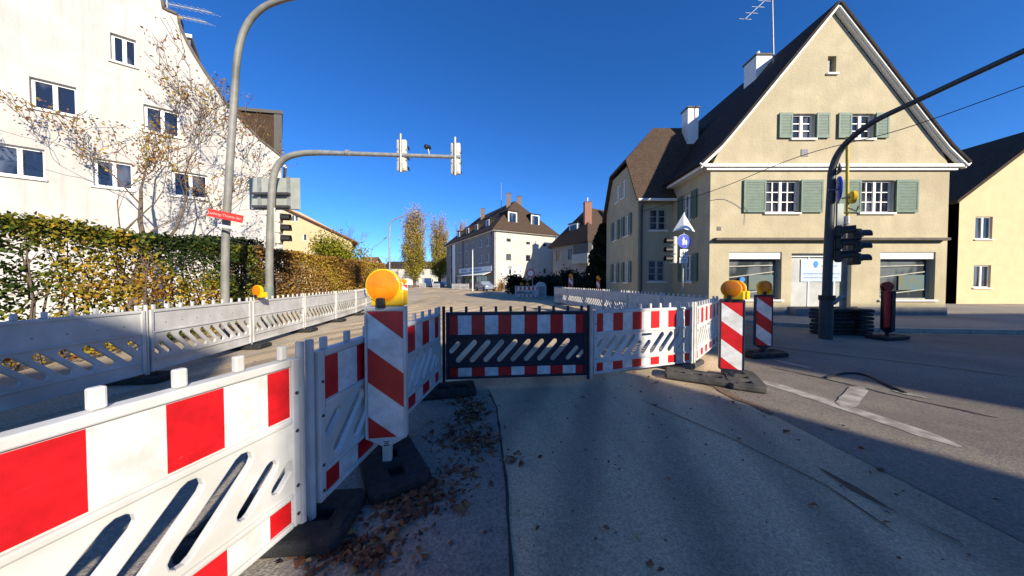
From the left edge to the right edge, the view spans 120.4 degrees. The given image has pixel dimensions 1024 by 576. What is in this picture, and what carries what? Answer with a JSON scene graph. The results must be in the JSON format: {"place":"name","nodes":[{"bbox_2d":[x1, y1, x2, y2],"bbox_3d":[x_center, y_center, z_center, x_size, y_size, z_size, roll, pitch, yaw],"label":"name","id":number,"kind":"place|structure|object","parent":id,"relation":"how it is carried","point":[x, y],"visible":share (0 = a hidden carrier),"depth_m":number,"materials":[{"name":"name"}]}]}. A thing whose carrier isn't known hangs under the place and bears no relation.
{"place":"outdoors","nodes":[
{"label":"outdoors","id":0,"kind":"place"},
{"bbox_2d":[66,390,508,575],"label":"pavement","id":1,"kind":"structure","parent":0,"point":[473,550],"depth_m":1.70,"materials":[{"name":"grey asphalt"}]},
{"bbox_2d":[172,488,366,563],"bbox_3d":[-1.300,1.306,1.649,0.800,0.086,0.400,0,1,-4],"label":"foot plate","id":2,"kind":"object","parent":1,"relation":"on","point":[325,531],"visible":0.54,"depth_m":1.54,"materials":[{"name":"rubber"}]},
{"bbox_2d":[0,341,306,575],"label":"fence panel","id":3,"kind":"object","parent":2,"relation":"on","point":[73,486],"visible":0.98,"depth_m":1.05,"materials":[{"name":"white plastic"}]},
{"bbox_2d":[305,307,440,520],"bbox_3d":[-1.038,0.773,2.725,0.071,1.015,2.199,0,1,5],"label":"fence panel","id":4,"kind":"object","parent":2,"relation":"on","point":[334,376],"visible":0.69,"depth_m":1.89,"materials":[{"name":"white plastic"}]},
{"bbox_2d":[359,435,430,505],"bbox_3d":[-0.930,1.294,2.229,0.400,0.086,0.800,-1,2,-34],"label":"foot plate","id":5,"kind":"object","parent":1,"relation":"on","point":[405,469],"visible":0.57,"depth_m":2.02,"materials":[{"name":"rubber"}]},
{"bbox_2d":[364,306,407,460],"bbox_3d":[-0.915,0.720,2.146,0.284,1.177,0.072,0,1,-8],"label":"beacon","id":6,"kind":"object","parent":5,"relation":"on","point":[386,371],"visible":0.98,"depth_m":2.12,"materials":[{"name":"white plastic"}]},
{"bbox_2d":[365,269,407,307],"bbox_3d":[-0.910,0.002,2.132,0.260,0.276,0.147,0,1,-4],"label":"warning lamp","id":7,"kind":"object","parent":6,"relation":"on","point":[383,288],"visible":1,"depth_m":2.07,"materials":[{"name":"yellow plastic"}]},
{"bbox_2d":[423,380,475,399],"bbox_3d":[-0.860,1.263,3.648,0.800,0.086,0.400,0,1,-12],"label":"foot plate","id":8,"kind":"object","parent":1,"relation":"on","point":[453,389],"visible":0.65,"depth_m":3.53,"materials":[{"name":"rubber"}]},
{"bbox_2d":[442,305,589,381],"bbox_3d":[0.078,0.747,3.940,1.995,1.015,0.071,0,1,-6],"label":"fence panel","id":9,"kind":"object","parent":8,"relation":"on","point":[466,328],"visible":1,"depth_m":3.92,"materials":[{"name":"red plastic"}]},
{"bbox_2d":[489,391,513,575],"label":"tar seam","id":10,"kind":"object","parent":1,"relation":"on","point":[511,568],"visible":0.99,"depth_m":1.80,"materials":[{"name":"black asphalt"}]},
{"bbox_2d":[76,338,998,575],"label":"fallen leaves","id":11,"kind":"object","parent":1,"relation":"on","point":[347,545],"visible":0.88,"depth_m":1.79,"materials":[{"name":"brown plant"}]},
{"bbox_2d":[282,210,357,292],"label":"apricot house","id":12,"kind":"structure","parent":0,"point":[303,225],"depth_m":29.89,"materials":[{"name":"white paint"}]},
{"bbox_2d":[0,285,1008,428],"bbox_3d":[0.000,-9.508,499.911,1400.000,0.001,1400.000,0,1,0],"label":"ground","id":13,"kind":"structure","parent":0,"point":[13,416],"depth_m":4.95,"materials":[{"name":"grey concrete"}]},
{"bbox_2d":[0,210,264,371],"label":"mixed hedge","id":14,"kind":"object","parent":13,"relation":"on","point":[43,227],"visible":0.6,"depth_m":5.52,"materials":[{"name":"green plant"}]},
{"bbox_2d":[104,370,170,384],"bbox_3d":[-5.250,1.252,4.125,0.800,0.086,0.400,0,1,-6],"label":"foot plate","id":15,"kind":"object","parent":13,"relation":"on","point":[154,377],"visible":0.38,"depth_m":3.99,"materials":[{"name":"rubber"}]},
{"bbox_2d":[0,305,149,411],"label":"fence panel","id":16,"kind":"object","parent":15,"relation":"on","point":[23,341],"visible":1,"depth_m":3.36,"materials":[{"name":"plastic"}]},
{"bbox_2d":[143,297,252,374],"bbox_3d":[-5.297,0.721,5.125,0.066,1.015,2.093,0,1,-9],"label":"fence panel","id":17,"kind":"object","parent":15,"relation":"on","point":[163,322],"visible":0.98,"depth_m":4.83,"materials":[{"name":"plastic"}]},
{"bbox_2d":[0,0,286,321],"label":"white house","id":18,"kind":"structure","parent":13,"relation":"on","point":[74,57],"depth_m":10.78,"materials":[{"name":"paint"}]},
{"bbox_2d":[0,144,48,181],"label":"window","id":19,"kind":"structure","parent":18,"relation":"in","point":[15,161],"depth_m":9.75,"materials":[{"name":"glass"}]},
{"bbox_2d":[25,78,79,118],"bbox_3d":[-15.749,-6.524,10.096,1.040,1.070,0.250,-1,2,-38],"label":"window","id":20,"kind":"structure","parent":18,"relation":"in","point":[62,97],"depth_m":10.12,"materials":[{"name":"glass"}]},
{"bbox_2d":[90,159,135,191],"bbox_3d":[-14.798,-4.181,10.904,1.020,1.070,0.250,-1,2,-38],"label":"window","id":21,"kind":"structure","parent":18,"relation":"in","point":[104,179],"depth_m":10.92,"materials":[{"name":"white glass"}]},
{"bbox_2d":[107,34,138,69],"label":"window","id":22,"kind":"structure","parent":18,"relation":"in","point":[123,50],"depth_m":11.02,"materials":[{"name":"glass"}]},
{"bbox_2d":[141,105,181,138],"bbox_3d":[-13.847,-6.557,11.609,1.040,1.070,0.250,-1,2,-38],"label":"window","id":23,"kind":"structure","parent":18,"relation":"in","point":[170,119],"depth_m":11.64,"materials":[{"name":"glass"}]},
{"bbox_2d":[169,171,209,200],"bbox_3d":[-13.284,-4.207,12.108,1.120,1.070,0.250,-1,2,-38],"label":"window","id":24,"kind":"structure","parent":18,"relation":"in","point":[177,189],"depth_m":12.13,"materials":[{"name":"white glass"}]},
{"bbox_2d":[0,15,296,311],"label":"autumn tree","id":25,"kind":"object","parent":13,"relation":"on","point":[140,202],"visible":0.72,"depth_m":10.53,"materials":[{"name":"brown plant"}]},
{"bbox_2d":[87,109,254,308],"bbox_3d":[-11.509,-2.381,10.523,3.957,7.154,2.885,-1,2,-40],"label":"autumn tree","id":26,"kind":"object","parent":13,"relation":"on","point":[153,159],"visible":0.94,"depth_m":9.78,"materials":[{"name":"brown plant"}]},
{"bbox_2d":[175,232,265,328],"bbox_3d":[-8.794,-0.210,8.751,1.946,2.850,1.994,0,1,0],"label":"conifer hedge","id":27,"kind":"object","parent":13,"relation":"on","point":[241,240],"visible":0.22,"depth_m":8.70,"materials":[{"name":"green plant"}]},
{"bbox_2d":[220,0,294,339],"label":"street lamp","id":28,"kind":"object","parent":13,"relation":"on","point":[254,15],"visible":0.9,"depth_m":6.20,"materials":[{"name":"grey metal"}]},
{"bbox_2d":[207,209,243,228],"bbox_3d":[-5.924,-1.429,6.175,0.597,0.399,0.391,0,1,0],"label":"street sign","id":29,"kind":"object","parent":28,"relation":"attached to","point":[225,215],"visible":1,"depth_m":6.06,"materials":[{"name":"metal"}]},
{"bbox_2d":[209,243,385,327],"bbox_3d":[-8.255,-0.184,13.042,1.981,2.639,9.332,0,1,0],"label":"beech hedge","id":30,"kind":"object","parent":13,"relation":"on","point":[292,259],"visible":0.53,"depth_m":11.18,"materials":[{"name":"brown plant"}]},
{"bbox_2d":[288,327,317,332],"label":"foot plate","id":31,"kind":"object","parent":13,"relation":"on","point":[310,329],"visible":0.62,"depth_m":8.01,"materials":[{"name":"rubber"}]},
{"bbox_2d":[249,293,304,341],"bbox_3d":[-5.631,0.677,7.147,0.066,1.015,2.093,0,1,-9],"label":"fence panel","id":32,"kind":"object","parent":31,"relation":"on","point":[269,308],"visible":0.94,"depth_m":6.95,"materials":[{"name":"plastic"}]},
{"bbox_2d":[303,291,335,328],"bbox_3d":[-5.963,0.633,9.170,0.066,1.015,2.093,0,1,-9],"label":"fence panel","id":33,"kind":"object","parent":31,"relation":"on","point":[313,301],"visible":0.98,"depth_m":9.01,"materials":[{"name":"plastic"}]},
{"bbox_2d":[326,318,346,321],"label":"foot plate","id":34,"kind":"object","parent":13,"relation":"on","point":[339,320],"visible":0.54,"depth_m":10.03,"materials":[{"name":"rubber"}]},
{"bbox_2d":[335,290,355,317],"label":"fence panel","id":35,"kind":"object","parent":34,"relation":"on","point":[345,297],"visible":0.97,"depth_m":11.04,"materials":[{"name":"plastic"}]},
{"bbox_2d":[303,227,375,284],"bbox_3d":[-11.575,-1.776,19.505,4.079,5.512,3.107,0,1,15],"label":"yellow shrub","id":36,"kind":"object","parent":13,"relation":"on","point":[335,247],"visible":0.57,"depth_m":19.05,"materials":[{"name":"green plant"}]},
{"bbox_2d":[264,150,459,328],"bbox_3d":[-4.189,-1.303,8.211,5.457,5.049,0.235,0,1,-1],"label":"signal mast","id":37,"kind":"object","parent":13,"relation":"on","point":[269,246],"visible":0.92,"depth_m":8.11,"materials":[{"name":"grey metal"}]},
{"bbox_2d":[249,177,300,209],"bbox_3d":[-6.838,-2.711,8.378,1.441,0.932,0.190,0,1,0],"label":"direction sign","id":38,"kind":"object","parent":37,"relation":"attached to","point":[287,193],"visible":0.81,"depth_m":8.42,"materials":[{"name":"metal"}]},
{"bbox_2d":[273,208,291,245],"bbox_3d":[-6.419,-1.688,8.178,0.405,1.060,0.270,0,1,-20],"label":"traffic signal","id":39,"kind":"object","parent":37,"relation":"attached to","point":[279,228],"visible":1,"depth_m":8.10,"materials":[{"name":"metal"}]},
{"bbox_2d":[397,133,409,172],"bbox_3d":[-3.105,-3.766,8.347,0.270,1.060,0.405,0,1,0],"label":"traffic signal","id":40,"kind":"object","parent":37,"relation":"attached to","point":[402,147],"visible":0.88,"depth_m":8.21,"materials":[{"name":"metal"}]},
{"bbox_2d":[451,137,461,175],"bbox_3d":[-1.598,-3.699,8.399,0.270,1.060,0.405,0,1,0],"label":"traffic signal","id":41,"kind":"object","parent":37,"relation":"attached to","point":[455,161],"visible":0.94,"depth_m":8.26,"materials":[{"name":"metal"}]},
{"bbox_2d":[398,202,429,286],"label":"poplar","id":42,"kind":"object","parent":13,"relation":"on","point":[413,247],"visible":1,"depth_m":68.71,"materials":[{"name":"green plant"}]},
{"bbox_2d":[385,262,446,284],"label":"house","id":43,"kind":"structure","parent":13,"relation":"on","point":[400,273],"depth_m":111.94,"materials":[{"name":"white paint"}]},
{"bbox_2d":[428,211,449,280],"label":"poplar","id":44,"kind":"object","parent":13,"relation":"on","point":[438,251],"visible":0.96,"depth_m":82.65,"materials":[{"name":"green plant"}]},
{"bbox_2d":[444,193,558,289],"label":"apartment block","id":45,"kind":"structure","parent":13,"relation":"on","point":[517,236],"depth_m":52.15,"materials":[{"name":"grey paint"}]},
{"bbox_2d":[501,271,526,294],"bbox_3d":[1.272,-0.586,33.284,5.121,2.718,3.656,0,1,0],"label":"dark bush","id":46,"kind":"object","parent":13,"relation":"on","point":[514,280],"visible":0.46,"depth_m":32.16,"materials":[{"name":"green plant"}]},
{"bbox_2d":[530,272,560,294],"bbox_3d":[4.233,-0.443,30.482,4.960,2.530,3.602,0,1,0],"label":"dark bush","id":47,"kind":"object","parent":13,"relation":"on","point":[548,281],"visible":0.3,"depth_m":29.90,"materials":[{"name":"green plant"}]},
{"bbox_2d":[555,264,590,288],"bbox_3d":[6.284,-0.643,26.935,4.677,3.158,3.870,0,1,0],"label":"dark bush","id":48,"kind":"object","parent":13,"relation":"on","point":[564,274],"visible":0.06,"depth_m":26.52,"materials":[{"name":"green plant"}]},
{"bbox_2d":[547,197,603,276],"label":"villa","id":49,"kind":"object","parent":13,"relation":"on","point":[571,246],"visible":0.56,"depth_m":42.89,"materials":[{"name":"grey paint"}]},
{"bbox_2d":[581,223,606,302],"bbox_3d":[6.503,-1.698,20.485,3.423,5.701,3.526,0,1,0],"label":"conifer","id":50,"kind":"object","parent":13,"relation":"on","point":[595,268],"visible":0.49,"depth_m":19.99,"materials":[{"name":"green plant"}]},
{"bbox_2d":[602,0,971,315],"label":"cream house","id":51,"kind":"structure","parent":13,"relation":"on","point":[831,76],"depth_m":11.26,"materials":[{"name":"white paint"}]},
{"bbox_2d":[647,260,666,282],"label":"window","id":52,"kind":"structure","parent":51,"relation":"in","point":[656,268],"depth_m":13.97,"materials":[{"name":"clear glass"}]},
{"bbox_2d":[648,209,667,231],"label":"window","id":53,"kind":"structure","parent":51,"relation":"in","point":[657,217],"depth_m":13.89,"materials":[{"name":"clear glass"}]},
{"bbox_2d":[729,252,783,300],"bbox_3d":[9.369,-0.435,11.378,2.143,1.896,0.310,0,1,0],"label":"window","id":54,"kind":"structure","parent":51,"relation":"in","point":[750,268],"depth_m":11.50,"materials":[{"name":"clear glass"}]},
{"bbox_2d":[763,181,801,214],"bbox_3d":[10.344,-3.471,11.272,1.403,1.304,0.230,0,1,0],"label":"window","id":55,"kind":"structure","parent":51,"relation":"in","point":[781,196],"depth_m":11.35,"materials":[{"name":"white paint"}]},
{"bbox_2d":[790,115,817,139],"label":"window","id":56,"kind":"structure","parent":51,"relation":"in","point":[802,124],"depth_m":11.28,"materials":[{"name":"white paint"}]},
{"bbox_2d":[791,254,840,305],"bbox_3d":[11.913,-0.301,11.521,2.319,2.072,0.150,0,1,0],"label":"door","id":57,"kind":"structure","parent":51,"relation":"in","point":[806,269],"depth_m":11.51,"materials":[{"name":"white paint"}]},
{"bbox_2d":[644,86,1023,210],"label":"overhead cable","id":58,"kind":"object","parent":51,"relation":"attached to","point":[853,141],"visible":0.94,"depth_m":8.71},
{"bbox_2d":[852,115,876,139],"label":"window","id":59,"kind":"structure","parent":51,"relation":"in","point":[858,121],"depth_m":11.28,"materials":[{"name":"white paint"}]},
{"bbox_2d":[858,181,896,214],"bbox_3d":[13.971,-3.471,11.272,1.403,1.304,0.230,0,1,0],"label":"window","id":60,"kind":"structure","parent":51,"relation":"in","point":[876,195],"depth_m":11.35,"materials":[{"name":"white paint"}]},
{"bbox_2d":[878,252,937,300],"bbox_3d":[15.237,-0.435,11.378,2.242,1.896,0.310,0,1,0],"label":"window","id":61,"kind":"structure","parent":51,"relation":"in","point":[908,272],"depth_m":11.50,"materials":[{"name":"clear glass"}]},
{"bbox_2d":[597,299,1023,334],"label":"kerb","id":62,"kind":"structure","parent":13,"relation":"on","point":[949,330],"depth_m":7.93,"materials":[{"name":"grey concrete"}]},
{"bbox_2d":[945,132,1023,303],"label":"neighbour house","id":63,"kind":"structure","parent":13,"relation":"on","point":[985,254],"depth_m":16.97,"materials":[{"name":"yellow paint"}]},
{"bbox_2d":[972,265,992,288],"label":"window","id":64,"kind":"structure","parent":63,"relation":"in","point":[981,272],"depth_m":17.10,"materials":[{"name":"white paint"}]},
{"bbox_2d":[974,217,994,239],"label":"window","id":65,"kind":"structure","parent":63,"relation":"in","point":[982,224],"depth_m":17.03,"materials":[{"name":"white glass"}]},
{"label":"foot plate","id":66,"kind":"object","parent":13,"relation":"on","visible":0},
{"bbox_2d":[355,288,365,311],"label":"fence panel","id":67,"kind":"object","parent":66,"relation":"on","point":[360,299],"visible":0.9,"depth_m":12.99,"materials":[{"name":"plastic"}]},
{"bbox_2d":[0,285,1023,575],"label":"road","id":68,"kind":"structure","parent":0,"point":[712,505],"depth_m":1.98,"materials":[{"name":"grey asphalt"}]},
{"bbox_2d":[432,293,535,307],"bbox_3d":[-4.577,0.827,25.931,3.658,0.001,22.901,-1,1,-26],"label":"road patch","id":69,"kind":"object","parent":68,"relation":"on","point":[491,302],"visible":0.86,"depth_m":20.51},
{"bbox_2d":[516,286,538,297],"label":"fence panel","id":70,"kind":"object","parent":68,"relation":"on","point":[526,289],"visible":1,"depth_m":24.48,"materials":[{"name":"white plastic"}]},
{"bbox_2d":[567,287,584,306],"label":"fence panel","id":71,"kind":"object","parent":68,"relation":"on","point":[576,293],"visible":0.98,"depth_m":15.70,"materials":[{"name":"plastic"}]},
{"bbox_2d":[661,359,703,369],"bbox_3d":[2.800,1.233,4.808,0.800,0.086,0.400,-1,2,-40],"label":"foot plate","id":72,"kind":"object","parent":68,"relation":"on","point":[696,364],"visible":0.44,"depth_m":4.62,"materials":[{"name":"rubber"}]},
{"bbox_2d":[590,302,693,377],"bbox_3d":[1.991,0.737,4.380,1.928,1.015,0.071,0,1,-19],"label":"fence panel","id":73,"kind":"object","parent":72,"relation":"on","point":[608,324],"visible":0.99,"depth_m":4.33,"materials":[{"name":"white plastic"}]},
{"bbox_2d":[693,297,718,362],"bbox_3d":[3.622,0.714,5.435,0.071,1.015,2.007,1,2,44],"label":"fence panel","id":74,"kind":"object","parent":72,"relation":"on","point":[705,337],"visible":0.95,"depth_m":5.21,"materials":[{"name":"white plastic"}]},
{"bbox_2d":[664,367,730,387],"bbox_3d":[2.620,1.248,4.158,0.800,0.086,0.400,1,1,30],"label":"foot plate","id":75,"kind":"object","parent":68,"relation":"on","point":[709,378],"visible":0.95,"depth_m":4.08,"materials":[{"name":"rubber"}]},
{"bbox_2d":[705,384,770,414],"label":"earth rut","id":76,"kind":"structure","parent":68,"relation":"on","point":[733,396],"depth_m":3.48,"materials":[{"name":"brown soil"}]},
{"bbox_2d":[643,400,893,530],"bbox_3d":[1.888,1.332,2.567,0.145,0.001,1.944,0,1,-18],"label":"tar seam","id":77,"kind":"object","parent":68,"relation":"on","point":[792,468],"visible":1,"depth_m":2.11,"materials":[{"name":"black asphalt"}]},
{"bbox_2d":[707,323,1023,541],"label":"asphalt patch","id":78,"kind":"object","parent":68,"relation":"on","point":[978,471],"visible":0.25,"depth_m":3.29,"materials":[{"name":"grey asphalt"}]},
{"bbox_2d":[681,212,684,296],"bbox_3d":[5.589,-0.639,9.588,0.090,3.660,0.057,0,1,0],"label":"sign pole","id":79,"kind":"object","parent":78,"relation":"on","point":[682,285],"visible":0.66,"depth_m":9.57,"materials":[{"name":"metal"}]},
{"bbox_2d":[663,236,676,263],"bbox_3d":[5.210,-1.240,9.631,0.350,0.874,0.270,0,1,5],"label":"traffic signal","id":80,"kind":"object","parent":79,"relation":"attached to","point":[672,250],"visible":1,"depth_m":9.53,"materials":[{"name":"white plastic"}]},
{"bbox_2d":[721,370,769,393],"bbox_3d":[3.170,1.250,4.028,0.400,0.086,0.800,1,1,28],"label":"foot plate","id":81,"kind":"object","parent":78,"relation":"on","point":[747,380],"visible":0.78,"depth_m":3.79,"materials":[{"name":"rubber"}]},
{"bbox_2d":[718,299,744,376],"bbox_3d":[3.020,0.749,4.037,0.284,1.177,0.072,1,1,24],"label":"beacon","id":82,"kind":"object","parent":81,"relation":"on","point":[731,344],"visible":0.88,"depth_m":4.01,"materials":[{"name":"red plastic"}]},
{"bbox_2d":[720,280,744,300],"bbox_3d":[3.025,0.031,4.019,0.147,0.276,0.260,-1,2,-44],"label":"warning lamp","id":83,"kind":"object","parent":82,"relation":"on","point":[731,290],"visible":1,"depth_m":3.97,"materials":[{"name":"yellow plastic"}]},
{"bbox_2d":[745,348,788,358],"bbox_3d":[4.680,1.218,5.508,0.800,0.086,0.400,0,1,-10],"label":"foot plate","id":84,"kind":"object","parent":78,"relation":"on","point":[766,353],"visible":0.9,"depth_m":5.36,"materials":[{"name":"rubber"}]},
{"bbox_2d":[753,295,773,351],"bbox_3d":[4.740,0.716,5.537,0.284,1.177,0.072,0,1,14],"label":"beacon","id":85,"kind":"object","parent":84,"relation":"on","point":[763,323],"visible":0.91,"depth_m":5.51,"materials":[{"name":"red plastic"}]},
{"bbox_2d":[756,281,772,294],"bbox_3d":[4.745,-0.002,5.522,0.260,0.276,0.147,0,1,8],"label":"warning lamp","id":86,"kind":"object","parent":85,"relation":"on","point":[763,287],"visible":1,"depth_m":5.47,"materials":[{"name":"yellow plastic"}]},
{"bbox_2d":[810,330,852,334],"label":"foot plate","id":87,"kind":"object","parent":78,"relation":"on","point":[837,332],"visible":0.49,"depth_m":7.60,"materials":[{"name":"rubber"}]},
{"bbox_2d":[810,326,852,330],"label":"foot plate","id":88,"kind":"object","parent":87,"relation":"on","point":[836,328],"visible":0.48,"depth_m":7.58,"materials":[{"name":"rubber"}]},
{"bbox_2d":[809,323,852,326],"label":"foot plate","id":89,"kind":"object","parent":88,"relation":"on","point":[835,325],"visible":0.39,"depth_m":7.59,"materials":[{"name":"rubber"}]},
{"bbox_2d":[811,319,854,323],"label":"foot plate","id":90,"kind":"object","parent":89,"relation":"on","point":[838,321],"visible":0.51,"depth_m":7.55,"materials":[{"name":"rubber"}]},
{"bbox_2d":[809,315,851,319],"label":"foot plate","id":91,"kind":"object","parent":90,"relation":"on","point":[835,317],"visible":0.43,"depth_m":7.60,"materials":[{"name":"rubber"}]},
{"bbox_2d":[834,136,849,312],"bbox_3d":[8.588,-1.550,7.662,0.570,4.801,0.151,0,1,-15],"label":"temporary pole","id":92,"kind":"object","parent":91,"relation":"on","point":[842,297],"visible":0.71,"depth_m":7.69,"materials":[{"name":"yellow metal"}]},
{"bbox_2d":[836,386,868,407],"bbox_3d":[4.129,1.307,3.553,1.124,0.001,0.168,-1,2,-34],"label":"road marking","id":93,"kind":"object","parent":78,"relation":"on","point":[852,396],"visible":1,"depth_m":3.53,"materials":[{"name":"paint"}]},
{"bbox_2d":[763,381,961,446],"bbox_3d":[3.656,1.317,3.292,0.221,0.001,1.670,0,1,-9],"label":"road marking","id":94,"kind":"object","parent":78,"relation":"on","point":[903,427],"visible":0.95,"depth_m":3.02,"materials":[{"name":"paint"}]},
{"bbox_2d":[865,334,909,340],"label":"foot plate","id":95,"kind":"object","parent":78,"relation":"on","point":[889,337],"visible":0.96,"depth_m":6.99,"materials":[{"name":"rubber"}]},
{"bbox_2d":[880,291,895,335],"bbox_3d":[9.118,0.656,7.114,0.072,1.177,0.284,0,1,14],"label":"beacon","id":96,"kind":"object","parent":95,"relation":"on","point":[888,330],"visible":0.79,"depth_m":7.02,"materials":[{"name":"black plastic"}]},
{"bbox_2d":[880,282,894,326],"bbox_3d":[9.018,0.396,7.061,0.238,1.100,0.153,0,1,0],"label":"red lamp","id":97,"kind":"object","parent":96,"relation":"attached to","point":[887,287],"visible":1,"depth_m":7.02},
{"bbox_2d":[818,48,1023,339],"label":"arched mast","id":98,"kind":"object","parent":78,"relation":"on","point":[826,298],"visible":0.98,"depth_m":7.00,"materials":[{"name":"metal"}]},
{"bbox_2d":[828,163,843,225],"bbox_3d":[7.716,-2.223,6.983,0.586,1.470,0.256,-1,2,-38],"label":"blue sign","id":99,"kind":"object","parent":98,"relation":"attached to","point":[839,219],"visible":0.87,"depth_m":6.94,"materials":[{"name":"metal"}]},
{"bbox_2d":[833,225,855,261],"bbox_3d":[7.913,-1.058,6.977,0.270,0.874,0.350,-1,2,-38],"label":"traffic signal","id":100,"kind":"object","parent":98,"relation":"attached to","point":[840,243],"visible":0.99,"depth_m":6.94,"materials":[{"name":"black plastic"}]},
{"bbox_2d":[847,228,872,264],"bbox_3d":[8.482,-1.003,7.166,0.350,0.874,0.270,0,1,12],"label":"traffic signal","id":101,"kind":"object","parent":98,"relation":"attached to","point":[858,235],"visible":0.77,"depth_m":7.06,"materials":[{"name":"black plastic"}]},
{"bbox_2d":[818,467,959,541],"bbox_3d":[2.316,1.345,1.872,0.061,0.001,0.636,0,1,-9],"label":"tar seam","id":102,"kind":"object","parent":68,"relation":"on","point":[853,487],"visible":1,"depth_m":1.94,"materials":[{"name":"black asphalt"}]},
{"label":"foot plate","id":103,"kind":"object","parent":68,"relation":"on","visible":0},
{"bbox_2d":[627,291,661,308],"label":"fence panel","id":104,"kind":"object","parent":103,"relation":"on","point":[644,299],"visible":0.56,"depth_m":9.57,"materials":[{"name":"plastic"}]},
{"bbox_2d":[661,293,717,307],"bbox_3d":[4.526,0.666,7.637,0.066,1.015,2.093,0,1,-5],"label":"fence panel","id":105,"kind":"object","parent":103,"relation":"on","point":[673,300],"visible":0.27,"depth_m":7.87,"materials":[{"name":"plastic"}]},
{"bbox_2d":[164,0,1023,263],"label":"sky","id":106,"kind":"structure","parent":0,"point":[543,101],"materials":[{"name":"blue"}]},
{"bbox_2d":[745,304,1023,328],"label":"pavement","id":107,"kind":"structure","parent":0,"point":[987,316],"depth_m":10.25,"materials":[{"name":"grey concrete"}]},
{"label":"foot plate","id":108,"kind":"object","parent":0,"visible":0},
{"bbox_2d":[584,288,603,309],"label":"fence panel","id":109,"kind":"object","parent":108,"relation":"on","point":[594,294],"visible":0.94,"depth_m":13.68,"materials":[{"name":"plastic"}]},
{"bbox_2d":[603,289,628,309],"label":"fence panel","id":110,"kind":"object","parent":108,"relation":"on","point":[613,296],"visible":0.81,"depth_m":11.70,"materials":[{"name":"plastic"}]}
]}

